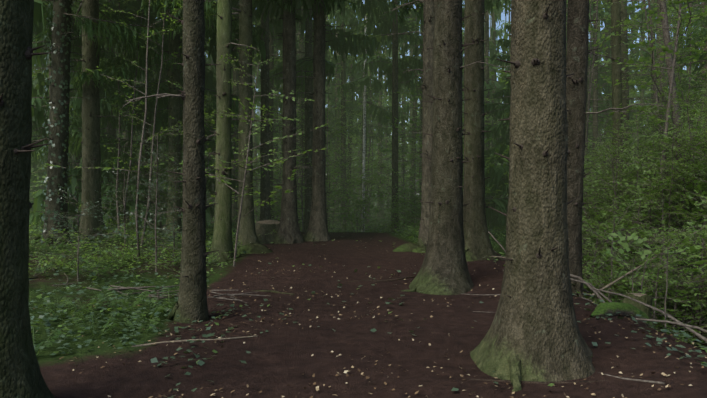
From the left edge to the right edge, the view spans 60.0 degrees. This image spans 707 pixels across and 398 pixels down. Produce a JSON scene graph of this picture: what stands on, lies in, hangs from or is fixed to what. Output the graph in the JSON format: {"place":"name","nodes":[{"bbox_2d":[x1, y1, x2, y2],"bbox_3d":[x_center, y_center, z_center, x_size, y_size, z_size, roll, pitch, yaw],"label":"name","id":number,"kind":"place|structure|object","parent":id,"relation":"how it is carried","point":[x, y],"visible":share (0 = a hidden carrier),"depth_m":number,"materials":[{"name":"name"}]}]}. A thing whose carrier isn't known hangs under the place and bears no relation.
{"place":"outdoors","nodes":[
{"label":"outdoors","id":0,"kind":"place"},
{"bbox_2d":[29,199,706,397],"bbox_3d":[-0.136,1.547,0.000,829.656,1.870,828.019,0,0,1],"label":"forest ground","id":1,"kind":"structure","parent":0,"point":[274,357],"depth_m":6.17,"materials":[{"name":"brown soil"}]},
{"bbox_2d":[0,0,54,397],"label":"spruce","id":2,"kind":"object","parent":1,"relation":"on","point":[21,376],"visible":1,"depth_m":3.98,"materials":[{"name":"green plant"}]},
{"bbox_2d":[75,103,81,218],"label":"spruce","id":3,"kind":"object","parent":1,"relation":"on","point":[79,157],"depth_m":22.04,"materials":[{"name":"green plant"}]},
{"bbox_2d":[29,0,128,245],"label":"spruce","id":4,"kind":"object","parent":1,"relation":"on","point":[56,91],"visible":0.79,"depth_m":12.95,"materials":[{"name":"brown plant"}]},
{"bbox_2d":[32,0,140,196],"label":"spruce","id":5,"kind":"object","parent":1,"relation":"on","point":[71,105],"visible":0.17,"depth_m":16.80,"materials":[{"name":"green plant"}]},
{"bbox_2d":[39,0,140,239],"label":"spruce","id":6,"kind":"object","parent":1,"relation":"on","point":[91,156],"visible":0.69,"depth_m":13.97,"materials":[{"name":"brown plant"}]},
{"bbox_2d":[104,0,137,216],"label":"spruce","id":7,"kind":"object","parent":1,"relation":"on","point":[111,131],"visible":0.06,"depth_m":21.02,"materials":[{"name":"green plant"}]},
{"bbox_2d":[116,43,144,222],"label":"spruce","id":8,"kind":"object","parent":1,"relation":"on","point":[127,127],"depth_m":27.08,"materials":[{"name":"green plant"}]},
{"bbox_2d":[136,0,182,239],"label":"spruce","id":9,"kind":"object","parent":1,"relation":"on","point":[173,107],"visible":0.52,"depth_m":14.94,"materials":[{"name":"brown plant"}]},
{"bbox_2d":[120,40,212,195],"bbox_3d":[-5.249,-10.802,17.843,3.237,23.775,2.884,0,1,1],"label":"spruce","id":10,"kind":"object","parent":1,"relation":"on","point":[155,131],"visible":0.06,"depth_m":17.68,"materials":[{"name":"green plant"}]},
{"bbox_2d":[120,0,220,323],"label":"spruce","id":11,"kind":"object","parent":1,"relation":"on","point":[191,304],"visible":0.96,"depth_m":6.84,"materials":[{"name":"brown plant"}]},
{"bbox_2d":[207,0,214,217],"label":"spruce","id":12,"kind":"object","parent":1,"relation":"on","point":[212,62],"visible":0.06,"depth_m":39.64,"materials":[{"name":"brown plant"}]},
{"bbox_2d":[206,0,258,261],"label":"spruce","id":13,"kind":"object","parent":1,"relation":"on","point":[222,241],"visible":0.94,"depth_m":11.42,"materials":[{"name":"brown plant"}]},
{"bbox_2d":[210,2,260,224],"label":"spruce","id":14,"kind":"object","parent":1,"relation":"on","point":[236,92],"visible":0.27,"depth_m":28.17,"materials":[{"name":"brown plant"}]},
{"bbox_2d":[205,0,266,245],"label":"spruce","id":15,"kind":"object","parent":1,"relation":"on","point":[247,234],"visible":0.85,"depth_m":13.42,"materials":[{"name":"brown plant"}]},
{"bbox_2d":[237,243,272,253],"bbox_3d":[-1.969,1.025,12.454,0.824,0.272,0.626,0,0,1],"label":"rock","id":16,"kind":"object","parent":1,"relation":"on","point":[252,248],"visible":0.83,"depth_m":12.26,"materials":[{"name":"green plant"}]},
{"bbox_2d":[252,23,257,201],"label":"spruce","id":17,"kind":"object","parent":1,"relation":"on","point":[254,115],"visible":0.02,"depth_m":56.61,"materials":[{"name":"green plant"}]},
{"bbox_2d":[253,47,280,218],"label":"spruce","id":18,"kind":"object","parent":1,"relation":"on","point":[275,121],"visible":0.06,"depth_m":36.43,"materials":[{"name":"brown plant"}]},
{"bbox_2d":[237,0,297,220],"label":"spruce","id":19,"kind":"object","parent":1,"relation":"on","point":[265,211],"visible":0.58,"depth_m":18.94,"materials":[{"name":"brown plant"}]},
{"bbox_2d":[255,220,279,243],"bbox_3d":[-2.071,0.829,14.557,1.272,0.638,0.892,0,1,-39],"label":"stump","id":20,"kind":"object","parent":1,"relation":"on","point":[263,228],"visible":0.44,"depth_m":14.29,"materials":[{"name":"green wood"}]},
{"bbox_2d":[258,84,282,213],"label":"spruce","id":21,"kind":"object","parent":1,"relation":"on","point":[281,142],"depth_m":49.05,"materials":[{"name":"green plant"}]},
{"bbox_2d":[253,15,304,219],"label":"spruce","id":22,"kind":"object","parent":1,"relation":"on","point":[271,85],"visible":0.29,"depth_m":24.51,"materials":[{"name":"brown plant"}]},
{"bbox_2d":[276,32,299,182],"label":"spruce","id":23,"kind":"object","parent":1,"relation":"on","point":[296,99],"visible":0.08,"depth_m":33.43,"materials":[{"name":"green plant"}]},
{"bbox_2d":[257,6,337,229],"bbox_3d":[-2.910,-10.565,30.007,4.673,24.591,4.273,0,1,-42],"label":"spruce","id":24,"kind":"object","parent":1,"relation":"on","point":[301,55],"visible":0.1,"depth_m":30.25,"materials":[{"name":"brown plant"}]},
{"bbox_2d":[297,31,299,215],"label":"spruce","id":25,"kind":"object","parent":1,"relation":"on","point":[298,138],"visible":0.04,"depth_m":44.65,"materials":[{"name":"brown plant"}]},
{"bbox_2d":[263,0,338,243],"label":"spruce","id":26,"kind":"object","parent":1,"relation":"on","point":[289,232],"visible":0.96,"depth_m":14.30,"materials":[{"name":"brown plant"}]},
{"bbox_2d":[272,0,342,231],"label":"spruce","id":27,"kind":"object","parent":1,"relation":"on","point":[308,107],"visible":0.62,"depth_m":20.90,"materials":[{"name":"brown plant"}]},
{"bbox_2d":[275,0,352,241],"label":"spruce","id":28,"kind":"object","parent":1,"relation":"on","point":[317,229],"visible":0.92,"depth_m":14.66,"materials":[{"name":"brown plant"}]},
{"bbox_2d":[326,15,333,214],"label":"spruce","id":29,"kind":"object","parent":1,"relation":"on","point":[331,131],"visible":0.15,"depth_m":50.37,"materials":[{"name":"brown plant"}]},
{"bbox_2d":[326,14,377,227],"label":"spruce","id":30,"kind":"object","parent":1,"relation":"on","point":[344,76],"visible":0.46,"depth_m":32.78,"materials":[{"name":"brown plant"}]},
{"bbox_2d":[71,75,636,228],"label":"young spruce stems","id":31,"kind":"object","parent":1,"relation":"on","point":[147,135],"visible":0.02,"depth_m":18.44,"materials":[{"name":"brown plant"}]},
{"bbox_2d":[334,10,375,221],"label":"spruce","id":32,"kind":"object","parent":1,"relation":"on","point":[349,138],"visible":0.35,"depth_m":39.16,"materials":[{"name":"brown plant"}]},
{"bbox_2d":[347,53,369,207],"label":"spruce","id":33,"kind":"object","parent":1,"relation":"on","point":[361,138],"visible":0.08,"depth_m":52.18,"materials":[{"name":"green plant"}]},
{"bbox_2d":[356,98,360,210],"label":"spruce","id":34,"kind":"object","parent":1,"relation":"on","point":[358,166],"visible":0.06,"depth_m":65.31,"materials":[{"name":"brown plant"}]},
{"bbox_2d":[361,16,366,231],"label":"birch","id":35,"kind":"object","parent":1,"relation":"on","point":[364,136],"visible":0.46,"depth_m":28.97,"materials":[{"name":"grey plant"}]},
{"bbox_2d":[29,0,706,385],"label":"bushes","id":36,"kind":"object","parent":1,"relation":"on","point":[627,188],"visible":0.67,"depth_m":12.21,"materials":[{"name":"green plant"}]},
{"bbox_2d":[29,0,706,397],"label":"undergrowth","id":37,"kind":"object","parent":1,"relation":"on","point":[153,328],"visible":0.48,"depth_m":9.38,"materials":[{"name":"green plant"}]},
{"bbox_2d":[29,210,706,353],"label":"ferns","id":38,"kind":"object","parent":1,"relation":"on","point":[138,300],"visible":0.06,"depth_m":7.42,"materials":[{"name":"green plant"}]},
{"bbox_2d":[339,16,399,225],"bbox_3d":[1.081,-11.092,35.855,4.046,25.670,4.051,1,1,4],"label":"spruce","id":39,"kind":"object","parent":1,"relation":"on","point":[366,142],"visible":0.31,"depth_m":36.20,"materials":[{"name":"brown plant"}]},
{"bbox_2d":[34,0,706,347],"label":"sapling stems","id":40,"kind":"object","parent":1,"relation":"on","point":[671,60],"visible":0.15,"depth_m":12.70,"materials":[{"name":"brown plant"}]},
{"bbox_2d":[34,225,706,397],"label":"leaf litter","id":41,"kind":"object","parent":1,"relation":"on","point":[346,371],"visible":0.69,"depth_m":5.41,"materials":[{"name":"brown plant"}]},
{"bbox_2d":[37,213,706,384],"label":"fallen branches","id":42,"kind":"object","parent":1,"relation":"on","point":[613,308],"visible":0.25,"depth_m":6.80,"materials":[{"name":"brown wood"}]},
{"bbox_2d":[366,69,389,205],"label":"spruce","id":43,"kind":"object","parent":1,"relation":"on","point":[375,140],"visible":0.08,"depth_m":59.45,"materials":[{"name":"green plant"}]},
{"bbox_2d":[356,49,402,218],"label":"spruce","id":44,"kind":"object","parent":1,"relation":"on","point":[379,215],"visible":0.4,"depth_m":46.28,"materials":[{"name":"brown plant"}]},
{"bbox_2d":[343,0,421,231],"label":"spruce","id":45,"kind":"object","parent":1,"relation":"on","point":[395,103],"visible":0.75,"depth_m":24.05,"materials":[{"name":"brown plant"}]},
{"bbox_2d":[371,48,399,214],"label":"spruce","id":46,"kind":"object","parent":1,"relation":"on","point":[386,140],"visible":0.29,"depth_m":54.20,"materials":[{"name":"brown plant"}]},
{"bbox_2d":[386,4,420,222],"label":"spruce","id":47,"kind":"object","parent":1,"relation":"on","point":[414,114],"visible":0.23,"depth_m":34.43,"materials":[{"name":"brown plant"}]},
{"bbox_2d":[389,43,418,216],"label":"spruce","id":48,"kind":"object","parent":1,"relation":"on","point":[403,144],"visible":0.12,"depth_m":50.40,"materials":[{"name":"brown plant"}]},
{"bbox_2d":[398,14,412,176],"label":"spruce","id":49,"kind":"object","parent":1,"relation":"on","point":[411,111],"visible":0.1,"depth_m":57.11,"materials":[{"name":"green plant"}]},
{"bbox_2d":[393,243,418,251],"bbox_3d":[1.118,1.036,12.805,0.659,0.250,0.512,0,0,1],"label":"mossy rock","id":50,"kind":"object","parent":1,"relation":"on","point":[408,247],"visible":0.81,"depth_m":12.64,"materials":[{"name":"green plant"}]},
{"bbox_2d":[412,246,425,252],"bbox_3d":[1.405,1.070,12.579,0.519,0.202,0.420,0,0,1],"label":"mossy rock","id":51,"kind":"object","parent":1,"relation":"on","point":[421,249],"visible":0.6,"depth_m":12.48,"materials":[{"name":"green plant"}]},
{"bbox_2d":[377,2,462,191],"bbox_3d":[3.232,-9.972,28.752,4.055,23.444,5.580,0,1,38],"label":"spruce","id":52,"kind":"object","parent":1,"relation":"on","point":[418,95],"visible":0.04,"depth_m":28.95,"materials":[{"name":"brown plant"}]},
{"bbox_2d":[385,0,463,246],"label":"spruce","id":53,"kind":"object","parent":1,"relation":"on","point":[428,36],"visible":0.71,"depth_m":13.01,"materials":[{"name":"brown plant"}]},
{"bbox_2d":[29,0,706,232],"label":"spruce crowns","id":54,"kind":"object","parent":53,"relation":"attached to","point":[377,38],"visible":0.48,"depth_m":19.91,"materials":[{"name":"green plant"}]},
{"bbox_2d":[404,2,488,145],"bbox_3d":[3.483,-11.346,21.497,4.700,25.494,5.586,-1,2,-25],"label":"spruce","id":55,"kind":"object","parent":1,"relation":"on","point":[422,75],"visible":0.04,"depth_m":21.36,"materials":[{"name":"green plant"}]},
{"bbox_2d":[401,0,509,294],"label":"spruce","id":56,"kind":"object","parent":1,"relation":"on","point":[443,270],"visible":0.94,"depth_m":8.84,"materials":[{"name":"brown plant"}]},
{"bbox_2d":[414,37,509,163],"bbox_3d":[4.720,-10.120,25.656,5.062,23.563,5.527,0,1,-40],"label":"spruce","id":57,"kind":"object","parent":1,"relation":"on","point":[488,93],"depth_m":25.25,"materials":[{"name":"green plant"}]},
{"bbox_2d":[462,0,504,260],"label":"spruce","id":58,"kind":"object","parent":1,"relation":"on","point":[478,246],"visible":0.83,"depth_m":10.99,"materials":[{"name":"brown plant"}]},
{"bbox_2d":[489,16,490,73],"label":"spruce","id":59,"kind":"object","parent":1,"relation":"on","point":[490,35],"depth_m":70.96,"materials":[{"name":"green plant"}]},
{"bbox_2d":[484,10,497,227],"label":"spruce","id":60,"kind":"object","parent":1,"relation":"on","point":[486,48],"visible":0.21,"depth_m":33.16,"materials":[{"name":"brown plant"}]},
{"bbox_2d":[491,12,497,163],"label":"spruce","id":61,"kind":"object","parent":1,"relation":"on","point":[494,38],"visible":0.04,"depth_m":41.75,"materials":[{"name":"brown plant"}]},
{"bbox_2d":[470,0,594,391],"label":"spruce","id":62,"kind":"object","parent":1,"relation":"on","point":[533,333],"visible":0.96,"depth_m":5.05,"materials":[{"name":"brown plant"}]},
{"bbox_2d":[485,11,594,138],"bbox_3d":[6.204,-10.879,21.351,3.726,24.457,4.847,0,-1,-7],"label":"spruce","id":63,"kind":"object","parent":1,"relation":"on","point":[507,96],"visible":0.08,"depth_m":21.79,"materials":[{"name":"green plant"}]},
{"bbox_2d":[566,8,610,160],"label":"spruce","id":64,"kind":"object","parent":1,"relation":"on","point":[594,85],"visible":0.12,"depth_m":18.42,"materials":[{"name":"green plant"}]},
{"bbox_2d":[588,16,601,168],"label":"spruce","id":65,"kind":"object","parent":1,"relation":"on","point":[599,131],"visible":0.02,"depth_m":41.42,"materials":[{"name":"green plant"}]},
{"bbox_2d":[566,6,645,171],"bbox_3d":[8.486,-10.720,23.503,5.194,24.593,4.764,0,1,-34],"label":"spruce","id":66,"kind":"object","parent":1,"relation":"on","point":[588,67],"visible":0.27,"depth_m":23.73,"materials":[{"name":"brown plant"}]},
{"bbox_2d":[589,0,629,216],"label":"spruce","id":67,"kind":"object","parent":1,"relation":"on","point":[595,97],"visible":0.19,"depth_m":28.85,"materials":[{"name":"brown plant"}]},
{"bbox_2d":[589,0,633,166],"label":"spruce","id":68,"kind":"object","parent":1,"relation":"on","point":[608,52],"visible":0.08,"depth_m":33.73,"materials":[{"name":"brown plant"}]},
{"bbox_2d":[566,0,677,297],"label":"spruce","id":69,"kind":"object","parent":1,"relation":"on","point":[577,27],"visible":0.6,"depth_m":8.38,"materials":[{"name":"brown plant"}]},
{"bbox_2d":[585,0,682,175],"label":"spruce","id":70,"kind":"object","parent":1,"relation":"on","point":[625,101],"visible":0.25,"depth_m":20.29,"materials":[{"name":"brown plant"}]},
{"bbox_2d":[622,293,653,318],"bbox_3d":[3.286,1.376,7.307,0.520,0.525,0.378,0,1,33],"label":"stump","id":71,"kind":"object","parent":1,"relation":"on","point":[646,299],"visible":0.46,"depth_m":7.16,"materials":[{"name":"brown wood"}]},
{"bbox_2d":[630,0,645,141],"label":"spruce","id":72,"kind":"object","parent":1,"relation":"on","point":[642,93],"visible":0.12,"depth_m":42.32,"materials":[{"name":"brown plant"}]},
{"bbox_2d":[586,0,701,193],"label":"spruce","id":73,"kind":"object","parent":1,"relation":"on","point":[616,97],"visible":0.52,"depth_m":15.70,"materials":[{"name":"brown plant"}]},
{"bbox_2d":[604,0,695,138],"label":"spruce","id":74,"kind":"object","parent":1,"relation":"on","point":[660,49],"visible":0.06,"depth_m":24.80,"materials":[{"name":"brown plant"}]},
{"bbox_2d":[648,0,667,134],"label":"spruce","id":75,"kind":"object","parent":1,"relation":"on","point":[652,87],"depth_m":36.24,"materials":[{"name":"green plant"}]},
{"bbox_2d":[643,13,683,109],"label":"spruce","id":76,"kind":"object","parent":1,"relation":"on","point":[680,52],"visible":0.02,"depth_m":29.97,"materials":[{"name":"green plant"}]},
{"bbox_2d":[628,1,706,127],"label":"spruce","id":77,"kind":"object","parent":1,"relation":"on","point":[705,48],"visible":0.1,"depth_m":21.67,"materials":[{"name":"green plant"}]},
{"bbox_2d":[72,0,700,194],"label":"sky","id":78,"kind":"structure","parent":0,"point":[503,17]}
]}

